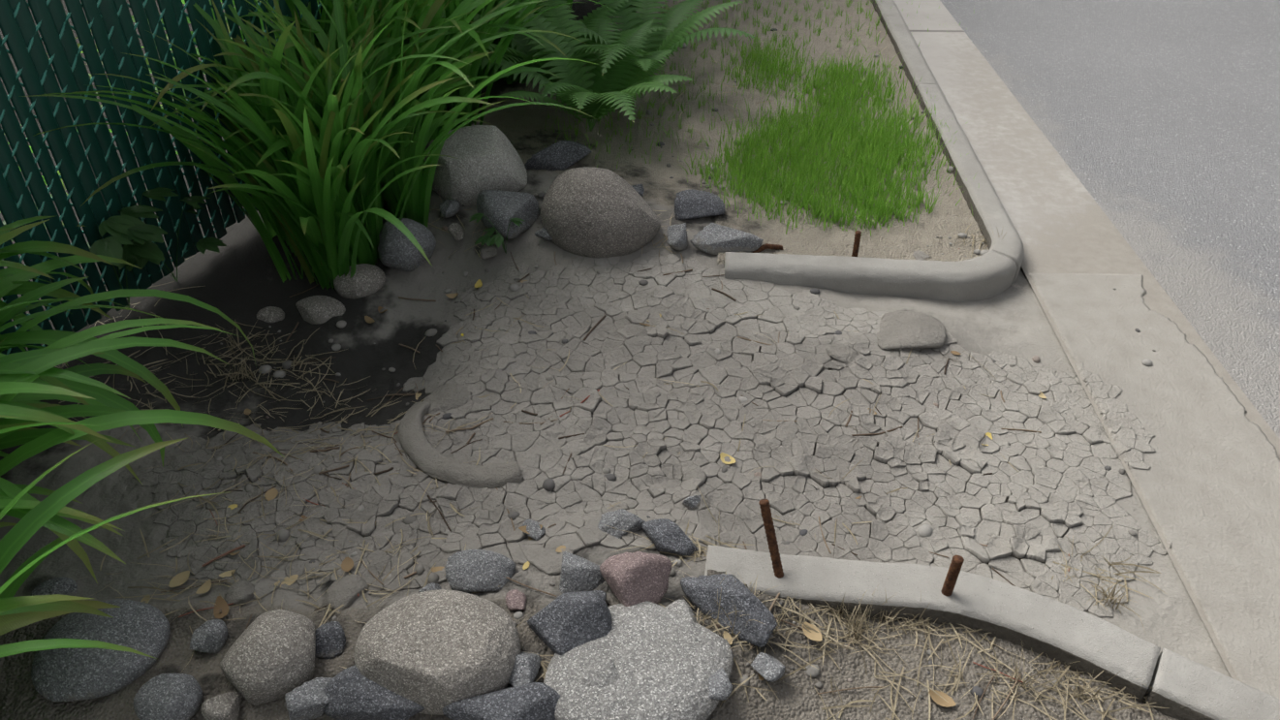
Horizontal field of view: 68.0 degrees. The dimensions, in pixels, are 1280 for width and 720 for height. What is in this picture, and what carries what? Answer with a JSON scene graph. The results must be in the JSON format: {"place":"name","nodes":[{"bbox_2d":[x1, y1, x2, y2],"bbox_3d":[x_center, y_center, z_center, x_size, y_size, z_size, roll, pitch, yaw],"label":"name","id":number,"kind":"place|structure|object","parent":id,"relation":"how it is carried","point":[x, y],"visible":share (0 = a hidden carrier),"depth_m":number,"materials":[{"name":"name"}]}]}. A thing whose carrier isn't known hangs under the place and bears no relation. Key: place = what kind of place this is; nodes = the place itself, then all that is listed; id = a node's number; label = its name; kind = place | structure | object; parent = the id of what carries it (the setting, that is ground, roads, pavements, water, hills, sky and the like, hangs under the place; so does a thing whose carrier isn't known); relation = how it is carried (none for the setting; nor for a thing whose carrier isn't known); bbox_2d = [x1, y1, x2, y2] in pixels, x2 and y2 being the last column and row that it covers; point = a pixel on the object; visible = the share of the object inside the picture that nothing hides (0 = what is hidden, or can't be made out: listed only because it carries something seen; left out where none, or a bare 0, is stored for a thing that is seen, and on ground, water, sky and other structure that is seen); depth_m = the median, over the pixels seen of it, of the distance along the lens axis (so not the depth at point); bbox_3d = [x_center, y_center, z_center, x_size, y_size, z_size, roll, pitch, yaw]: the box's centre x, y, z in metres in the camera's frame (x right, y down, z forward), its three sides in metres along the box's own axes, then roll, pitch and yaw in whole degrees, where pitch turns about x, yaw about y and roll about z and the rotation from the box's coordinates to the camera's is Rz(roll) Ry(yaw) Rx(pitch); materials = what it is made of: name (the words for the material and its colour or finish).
{"place":"outdoors","nodes":[
{"label":"outdoors","id":0,"kind":"place"},
{"bbox_2d":[0,0,1279,719],"bbox_3d":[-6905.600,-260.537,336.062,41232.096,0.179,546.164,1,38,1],"label":"terrain","id":1,"kind":"structure","parent":0,"point":[1209,483],"depth_m":2.53,"materials":[{"name":"beige soil"}]},
{"bbox_2d":[30,576,78,595],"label":"rock","id":2,"kind":"object","parent":1,"relation":"on","point":[62,585],"visible":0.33,"depth_m":1.92,"materials":[{"name":"grey stone"}]},
{"bbox_2d":[0,124,113,366],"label":"daylily","id":3,"kind":"object","parent":1,"relation":"on","point":[37,247],"visible":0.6,"depth_m":2.21,"materials":[{"name":"green plant"}]},
{"bbox_2d":[0,260,142,583],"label":"daylily","id":4,"kind":"object","parent":1,"relation":"on","point":[16,405],"visible":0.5,"depth_m":1.70,"materials":[{"name":"green plant"}]},
{"bbox_2d":[2,187,178,308],"bbox_3d":[-1.493,-0.300,2.674,0.432,0.346,0.449,1,38,1],"label":"weed","id":5,"kind":"object","parent":1,"relation":"on","point":[126,227],"visible":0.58,"depth_m":2.57,"materials":[{"name":"green plant"}]},
{"bbox_2d":[31,598,170,701],"bbox_3d":[-1.013,0.542,1.783,0.230,0.089,0.214,1,38,1],"label":"rock","id":6,"kind":"object","parent":1,"relation":"on","point":[64,674],"visible":0.9,"depth_m":1.74,"materials":[{"name":"grey stone"}]},
{"bbox_2d":[0,437,229,658],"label":"daylily","id":7,"kind":"object","parent":1,"relation":"on","point":[16,612],"visible":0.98,"depth_m":1.50,"materials":[{"name":"green plant"}]},
{"bbox_2d":[0,218,255,530],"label":"daylily","id":8,"kind":"object","parent":1,"relation":"on","point":[102,392],"visible":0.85,"depth_m":2.05,"materials":[{"name":"green plant"}]},
{"bbox_2d":[0,227,282,563],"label":"daylily","id":9,"kind":"object","parent":1,"relation":"on","point":[13,386],"visible":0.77,"depth_m":1.77,"materials":[{"name":"green plant"}]},
{"bbox_2d":[133,673,202,719],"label":"rock","id":10,"kind":"object","parent":1,"relation":"on","point":[170,697],"visible":1,"depth_m":1.67,"materials":[{"name":"grey stone"}]},
{"bbox_2d":[118,195,226,281],"bbox_3d":[-1.383,-0.322,2.799,0.305,0.230,0.318,-20,42,-24],"label":"weed","id":11,"kind":"object","parent":1,"relation":"on","point":[209,243],"visible":0.54,"depth_m":2.80,"materials":[{"name":"green plant"}]},
{"bbox_2d":[189,619,227,654],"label":"rock","id":12,"kind":"object","parent":1,"relation":"on","point":[209,637],"visible":0.98,"depth_m":1.78,"materials":[{"name":"grey stone"}]},
{"bbox_2d":[201,690,242,719],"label":"rock","id":13,"kind":"object","parent":1,"relation":"on","point":[225,706],"visible":0.98,"depth_m":1.67,"materials":[{"name":"grey stone"}]},
{"bbox_2d":[223,579,254,605],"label":"rock","id":14,"kind":"object","parent":1,"relation":"on","point":[241,591],"visible":0.9,"depth_m":1.90,"materials":[{"name":"grey stone"}]},
{"bbox_2d":[219,609,315,705],"bbox_3d":[-0.683,0.550,1.759,0.174,0.146,0.176,1,38,1],"label":"rock","id":15,"kind":"object","parent":1,"relation":"on","point":[269,656],"visible":0.94,"depth_m":1.70,"materials":[{"name":"grey stone"}]},
{"bbox_2d":[256,306,284,322],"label":"rock","id":16,"kind":"object","parent":1,"relation":"on","point":[271,314],"visible":0.83,"depth_m":2.81,"materials":[{"name":"grey stone"}]},
{"bbox_2d":[75,0,474,111],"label":"daylily","id":17,"kind":"object","parent":1,"relation":"on","point":[351,16],"visible":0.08,"depth_m":2.96,"materials":[{"name":"green plant"}]},
{"bbox_2d":[18,0,594,289],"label":"daylily","id":18,"kind":"object","parent":1,"relation":"on","point":[323,214],"visible":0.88,"depth_m":2.71,"materials":[{"name":"green plant"}]},
{"bbox_2d":[284,677,332,719],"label":"rock","id":19,"kind":"object","parent":1,"relation":"on","point":[309,700],"visible":0.79,"depth_m":1.68,"materials":[{"name":"grey stone"}]},
{"bbox_2d":[46,0,582,255],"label":"daylily","id":20,"kind":"object","parent":1,"relation":"on","point":[269,87],"visible":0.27,"depth_m":2.76,"materials":[{"name":"green plant"}]},
{"bbox_2d":[295,295,345,324],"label":"rock","id":21,"kind":"object","parent":1,"relation":"on","point":[317,309],"visible":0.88,"depth_m":2.79,"materials":[{"name":"grey stone"}]},
{"bbox_2d":[314,621,345,659],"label":"rock","id":22,"kind":"object","parent":1,"relation":"on","point":[330,640],"visible":0.9,"depth_m":1.79,"materials":[{"name":"grey stone"}]},
{"bbox_2d":[323,574,368,610],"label":"rock","id":23,"kind":"object","parent":1,"relation":"on","point":[345,590],"visible":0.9,"depth_m":1.90,"materials":[{"name":"grey stone"}]},
{"bbox_2d":[99,0,598,229],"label":"daylily","id":24,"kind":"object","parent":1,"relation":"on","point":[417,207],"visible":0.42,"depth_m":2.90,"materials":[{"name":"green plant"}]},
{"bbox_2d":[333,263,385,298],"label":"rock","id":25,"kind":"object","parent":1,"relation":"on","point":[365,279],"visible":0.71,"depth_m":2.84,"materials":[{"name":"grey stone"}]},
{"bbox_2d":[322,664,424,719],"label":"rock","id":26,"kind":"object","parent":1,"relation":"on","point":[353,693],"visible":0.62,"depth_m":1.67,"materials":[{"name":"grey stone"}]},
{"bbox_2d":[219,0,567,133],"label":"daylily","id":27,"kind":"object","parent":1,"relation":"on","point":[330,5],"visible":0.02,"depth_m":3.10,"materials":[{"name":"green plant"}]},
{"bbox_2d":[377,218,436,271],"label":"rock","id":28,"kind":"object","parent":1,"relation":"on","point":[398,249],"visible":0.85,"depth_m":2.90,"materials":[{"name":"grey stone"}]},
{"bbox_2d":[417,582,441,593],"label":"rock","id":29,"kind":"object","parent":1,"relation":"on","point":[431,586],"visible":0.42,"depth_m":1.89,"materials":[{"name":"grey stone"}]},
{"bbox_2d":[353,589,520,715],"bbox_3d":[-0.370,0.536,1.740,0.304,0.166,0.229,1,38,1],"label":"rock","id":30,"kind":"object","parent":1,"relation":"on","point":[435,652],"visible":0.85,"depth_m":1.68,"materials":[{"name":"grey stone"}]},
{"bbox_2d":[422,382,471,414],"bbox_3d":[-0.498,0.106,2.451,0.130,0.050,0.139,1,38,1],"label":"kerb slab fragment","id":31,"kind":"object","parent":1,"relation":"on","point":[445,397],"visible":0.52,"depth_m":2.44,"materials":[{"name":"grey concrete"}]},
{"bbox_2d":[438,199,460,218],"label":"rock","id":32,"kind":"object","parent":1,"relation":"on","point":[448,208],"visible":1,"depth_m":3.08,"materials":[{"name":"grey stone"}]},
{"bbox_2d":[447,222,464,241],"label":"rock","id":33,"kind":"object","parent":1,"relation":"on","point":[455,230],"visible":1,"depth_m":3.01,"materials":[{"name":"grey stone"}]},
{"bbox_2d":[302,0,611,136],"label":"daylily","id":34,"kind":"object","parent":1,"relation":"on","point":[473,70],"visible":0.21,"depth_m":3.27,"materials":[{"name":"green plant"}]},
{"bbox_2d":[397,401,523,488],"bbox_3d":[-0.467,0.242,2.299,0.439,0.134,0.165,30,47,32],"label":"curved concrete edging","id":35,"kind":"object","parent":1,"relation":"on","point":[424,454],"visible":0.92,"depth_m":2.21,"materials":[{"name":"grey concrete"}]},
{"bbox_2d":[424,124,527,205],"bbox_3d":[-0.540,-0.645,3.228,0.320,0.252,0.304,-22,43,-25],"label":"rock","id":36,"kind":"object","parent":1,"relation":"on","point":[487,157],"visible":0.69,"depth_m":3.11,"materials":[{"name":"grey rock"}]},
{"bbox_2d":[445,549,516,593],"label":"rock","id":37,"kind":"object","parent":1,"relation":"on","point":[468,571],"visible":0.92,"depth_m":1.89,"materials":[{"name":"grey stone"}]},
{"bbox_2d":[479,245,497,259],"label":"rock","id":38,"kind":"object","parent":1,"relation":"on","point":[487,252],"visible":1,"depth_m":2.94,"materials":[{"name":"grey stone"}]},
{"bbox_2d":[468,213,524,253],"bbox_3d":[-0.444,-0.385,2.938,0.172,0.128,0.120,1,38,1],"label":"weed","id":39,"kind":"object","parent":1,"relation":"on","point":[497,239],"visible":1,"depth_m":2.91,"materials":[{"name":"green plant"}]},
{"bbox_2d":[442,682,560,719],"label":"rock","id":40,"kind":"object","parent":1,"relation":"on","point":[535,701],"visible":0.81,"depth_m":1.64,"materials":[{"name":"grey stone"}]},
{"bbox_2d":[476,189,539,239],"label":"rock","id":41,"kind":"object","parent":1,"relation":"on","point":[499,209],"visible":0.94,"depth_m":2.99,"materials":[{"name":"grey stone"}]},
{"bbox_2d":[505,589,526,610],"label":"rock","id":42,"kind":"object","parent":1,"relation":"on","point":[515,599],"visible":1,"depth_m":1.83,"materials":[{"name":"pink stone"}]},
{"bbox_2d":[459,0,573,84],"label":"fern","id":43,"kind":"object","parent":1,"relation":"on","point":[509,79],"visible":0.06,"depth_m":4.00,"materials":[{"name":"green plant"}]},
{"bbox_2d":[508,651,542,686],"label":"rock","id":44,"kind":"object","parent":1,"relation":"on","point":[526,668],"visible":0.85,"depth_m":1.70,"materials":[{"name":"grey stone"}]},
{"bbox_2d":[521,518,545,540],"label":"rock","id":45,"kind":"object","parent":1,"relation":"on","point":[534,530],"visible":0.92,"depth_m":2.04,"materials":[{"name":"grey stone"}]},
{"bbox_2d":[534,227,552,240],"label":"rock","id":46,"kind":"object","parent":1,"relation":"on","point":[543,233],"visible":0.54,"depth_m":2.94,"materials":[{"name":"grey stone"}]},
{"bbox_2d":[524,140,591,170],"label":"rock","id":47,"kind":"object","parent":1,"relation":"on","point":[561,155],"visible":1,"depth_m":3.29,"materials":[{"name":"grey stone"}]},
{"bbox_2d":[526,591,611,655],"bbox_3d":[-0.137,0.503,1.759,0.168,0.120,0.134,1,38,1],"label":"rock","id":48,"kind":"object","parent":1,"relation":"on","point":[563,623],"visible":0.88,"depth_m":1.74,"materials":[{"name":"grey stone"}]},
{"bbox_2d":[469,0,667,96],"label":"fern","id":49,"kind":"object","parent":1,"relation":"on","point":[518,43],"visible":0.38,"depth_m":3.81,"materials":[{"name":"green plant"}]},
{"bbox_2d":[559,551,604,593],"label":"rock","id":50,"kind":"object","parent":1,"relation":"on","point":[578,574],"visible":0.83,"depth_m":1.87,"materials":[{"name":"grey stone"}]},
{"bbox_2d":[0,249,1171,617],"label":"mud plates","id":51,"kind":"object","parent":1,"relation":"on","point":[797,370],"visible":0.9,"depth_m":2.28,"materials":[{"name":"grey soil"}]},
{"bbox_2d":[481,0,692,131],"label":"fern","id":52,"kind":"object","parent":1,"relation":"on","point":[619,84],"visible":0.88,"depth_m":3.60,"materials":[{"name":"green plant"}]},
{"bbox_2d":[140,277,1046,707],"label":"dead leaves","id":53,"kind":"object","parent":1,"relation":"on","point":[181,577],"visible":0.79,"depth_m":1.96,"materials":[{"name":"brown plant"}]},
{"bbox_2d":[573,656,618,687],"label":"rubble rock","id":54,"kind":"object","parent":1,"relation":"on","point":[604,673],"visible":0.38,"depth_m":1.67,"materials":[{"name":"stone"}]},
{"bbox_2d":[592,590,606,601],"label":"rock","id":55,"kind":"object","parent":1,"relation":"on","point":[603,594],"visible":0.17,"depth_m":1.84,"materials":[{"name":"grey stone"}]},
{"bbox_2d":[540,166,660,257],"bbox_3d":[-0.122,-0.455,2.977,0.375,0.287,0.311,1,38,1],"label":"rock","id":56,"kind":"object","parent":1,"relation":"on","point":[592,212],"visible":0.9,"depth_m":2.86,"materials":[{"name":"grey stone"}]},
{"bbox_2d":[55,26,1168,719],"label":"dry grass litter","id":57,"kind":"object","parent":1,"relation":"on","point":[892,625],"visible":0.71,"depth_m":1.97,"materials":[{"name":"plant"}]},
{"bbox_2d":[160,251,1069,719],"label":"twigs","id":58,"kind":"object","parent":1,"relation":"on","point":[564,471],"visible":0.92,"depth_m":2.25,"materials":[{"name":"brown wood"}]},
{"bbox_2d":[597,508,645,538],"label":"rock","id":59,"kind":"object","parent":1,"relation":"on","point":[620,519],"visible":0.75,"depth_m":2.03,"materials":[{"name":"grey stone"}]},
{"bbox_2d":[599,551,671,606],"bbox_3d":[-0.009,0.435,1.845,0.142,0.098,0.116,1,38,1],"label":"rock","id":60,"kind":"object","parent":1,"relation":"on","point":[633,578],"visible":0.96,"depth_m":1.83,"materials":[{"name":"pink stone"}]},
{"bbox_2d":[631,184,644,196],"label":"rock","id":61,"kind":"object","parent":1,"relation":"on","point":[639,189],"visible":0.38,"depth_m":3.15,"materials":[{"name":"grey stone"}]},
{"bbox_2d":[596,0,679,23],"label":"fern","id":62,"kind":"object","parent":1,"relation":"on","point":[630,6],"visible":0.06,"depth_m":4.44,"materials":[{"name":"green plant"}]},
{"bbox_2d":[543,600,733,719],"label":"boulder","id":63,"kind":"object","parent":1,"relation":"on","point":[668,663],"visible":0.77,"depth_m":1.69,"materials":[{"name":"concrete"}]},
{"bbox_2d":[548,0,756,80],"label":"fern","id":64,"kind":"object","parent":1,"relation":"on","point":[658,40],"visible":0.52,"depth_m":3.88,"materials":[{"name":"green plant"}]},
{"bbox_2d":[641,518,698,556],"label":"rock","id":65,"kind":"object","parent":1,"relation":"on","point":[666,535],"visible":0.9,"depth_m":1.98,"materials":[{"name":"grey stone"}]},
{"bbox_2d":[186,28,1155,698],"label":"pebbles","id":66,"kind":"object","parent":1,"relation":"on","point":[924,530],"visible":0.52,"depth_m":2.22,"materials":[{"name":"grey stone"}]},
{"bbox_2d":[666,222,687,250],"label":"rock","id":67,"kind":"object","parent":1,"relation":"on","point":[677,238],"visible":1,"depth_m":2.91,"materials":[{"name":"grey stone"}]},
{"bbox_2d":[665,598,698,624],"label":"rubble rock","id":68,"kind":"object","parent":1,"relation":"on","point":[682,608],"visible":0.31,"depth_m":1.81,"materials":[{"name":"stone"}]},
{"bbox_2d":[681,495,700,510],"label":"rock","id":69,"kind":"object","parent":1,"relation":"on","point":[692,503],"visible":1,"depth_m":2.11,"materials":[{"name":"grey stone"}]},
{"bbox_2d":[218,229,1170,707],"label":"dry grass tufts","id":70,"kind":"object","parent":1,"relation":"on","point":[1110,596],"visible":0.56,"depth_m":1.84,"materials":[{"name":"plant"}]},
{"bbox_2d":[674,188,724,219],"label":"rock","id":71,"kind":"object","parent":1,"relation":"on","point":[691,203],"visible":0.96,"depth_m":3.04,"materials":[{"name":"grey stone"}]},
{"bbox_2d":[708,667,732,700],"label":"rubble rock","id":72,"kind":"object","parent":1,"relation":"on","point":[720,685],"visible":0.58,"depth_m":1.68,"materials":[{"name":"grey stone"}]},
{"bbox_2d":[689,222,763,254],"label":"rock","id":73,"kind":"object","parent":1,"relation":"on","point":[712,238],"visible":0.96,"depth_m":2.91,"materials":[{"name":"grey stone"}]},
{"bbox_2d":[680,574,777,647],"bbox_3d":[0.175,0.471,1.829,0.092,0.098,0.212,-30,47,-33],"label":"rock","id":74,"kind":"object","parent":1,"relation":"on","point":[738,595],"visible":0.96,"depth_m":1.80,"materials":[{"name":"grey stone"}]},
{"bbox_2d":[544,0,984,212],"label":"stray grass tufts","id":75,"kind":"object","parent":1,"relation":"on","point":[704,56],"visible":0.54,"depth_m":4.17,"materials":[{"name":"green plant"}]},
{"bbox_2d":[750,243,783,252],"bbox_3d":[0.393,-0.335,2.935,0.127,0.057,0.020,-14,40,-17],"label":"bent rebar","id":76,"kind":"object","parent":1,"relation":"on","point":[763,247],"visible":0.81,"depth_m":2.92,"materials":[{"name":"brown metal"}]},
{"bbox_2d":[750,652,785,682],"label":"rock","id":77,"kind":"object","parent":1,"relation":"on","point":[767,667],"visible":1,"depth_m":1.74,"materials":[{"name":"grey stone"}]},
{"bbox_2d":[682,30,957,235],"bbox_3d":[0.710,-0.954,3.701,1.002,0.153,1.829,6,38,8],"label":"grass patch","id":78,"kind":"object","parent":1,"relation":"on","point":[878,148],"visible":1,"depth_m":3.48,"materials":[{"name":"green plant"}]},
{"bbox_2d":[825,344,857,364],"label":"stone","id":79,"kind":"object","parent":1,"relation":"on","point":[845,354],"visible":0.94,"depth_m":2.55,"materials":[{"name":"grey stone"}]},
{"bbox_2d":[851,230,861,256],"bbox_3d":[0.657,-0.346,2.882,0.019,0.096,0.022,1,38,1],"label":"rebar stub","id":80,"kind":"object","parent":1,"relation":"on","point":[857,241],"visible":0.88,"depth_m":2.87,"materials":[{"name":"brown metal"}]},
{"bbox_2d":[724,249,1017,302],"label":"curb","id":81,"kind":"structure","parent":1,"relation":"on","point":[989,273],"depth_m":2.83,"materials":[{"name":"concrete"}]},
{"bbox_2d":[870,0,938,93],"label":"curb","id":82,"kind":"structure","parent":1,"relation":"on","point":[909,53],"depth_m":4.30,"materials":[{"name":"concrete"}]},
{"bbox_2d":[874,311,946,350],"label":"flat rock","id":83,"kind":"object","parent":1,"relation":"on","point":[904,329],"visible":0.94,"depth_m":2.63,"materials":[{"name":"grey stone"}]},
{"bbox_2d":[704,544,1160,702],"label":"curb","id":84,"kind":"structure","parent":1,"relation":"on","point":[1062,633],"depth_m":1.87,"materials":[{"name":"concrete"}]},
{"bbox_2d":[758,499,783,578],"bbox_3d":[0.263,0.365,1.899,0.020,0.184,0.088,-21,43,-25],"label":"rebar stake","id":85,"kind":"object","parent":84,"relation":"on","point":[771,538],"visible":0.88,"depth_m":1.88,"materials":[{"name":"brown metal"}]},
{"bbox_2d":[940,555,964,595],"bbox_3d":[0.608,0.432,1.857,0.024,0.130,0.021,1,38,1],"label":"upright rebar","id":86,"kind":"object","parent":84,"relation":"on","point":[952,577],"visible":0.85,"depth_m":1.84,"materials":[{"name":"brown metal"}]},
{"bbox_2d":[915,84,1024,283],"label":"curb","id":87,"kind":"structure","parent":1,"relation":"on","point":[989,214],"depth_m":3.27,"materials":[{"name":"concrete"}]},
{"bbox_2d":[893,0,1279,681],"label":"gutter pan","id":88,"kind":"object","parent":1,"relation":"on","point":[1060,219],"visible":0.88,"depth_m":3.35,"materials":[{"name":"concrete"}]},
{"bbox_2d":[1144,647,1279,719],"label":"curb","id":89,"kind":"structure","parent":1,"relation":"on","point":[1185,688],"depth_m":1.71,"materials":[{"name":"concrete"}]},
{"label":"fence","id":90,"kind":"object","parent":1,"relation":"on","visible":0},
{"bbox_2d":[0,0,322,354],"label":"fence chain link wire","id":91,"kind":"object","parent":90,"relation":"attached to","point":[29,47],"visible":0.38,"depth_m":2.54,"materials":[{"name":"metal"}]},
{"bbox_2d":[0,0,566,354],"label":"fence slats","id":92,"kind":"structure","parent":91,"relation":"attached to","point":[19,29],"depth_m":2.53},
{"bbox_2d":[939,0,1279,438],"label":"road asphalt","id":93,"kind":"structure","parent":0,"point":[1157,122],"depth_m":3.79,"materials":[{"name":"grey asphalt"}]}
]}

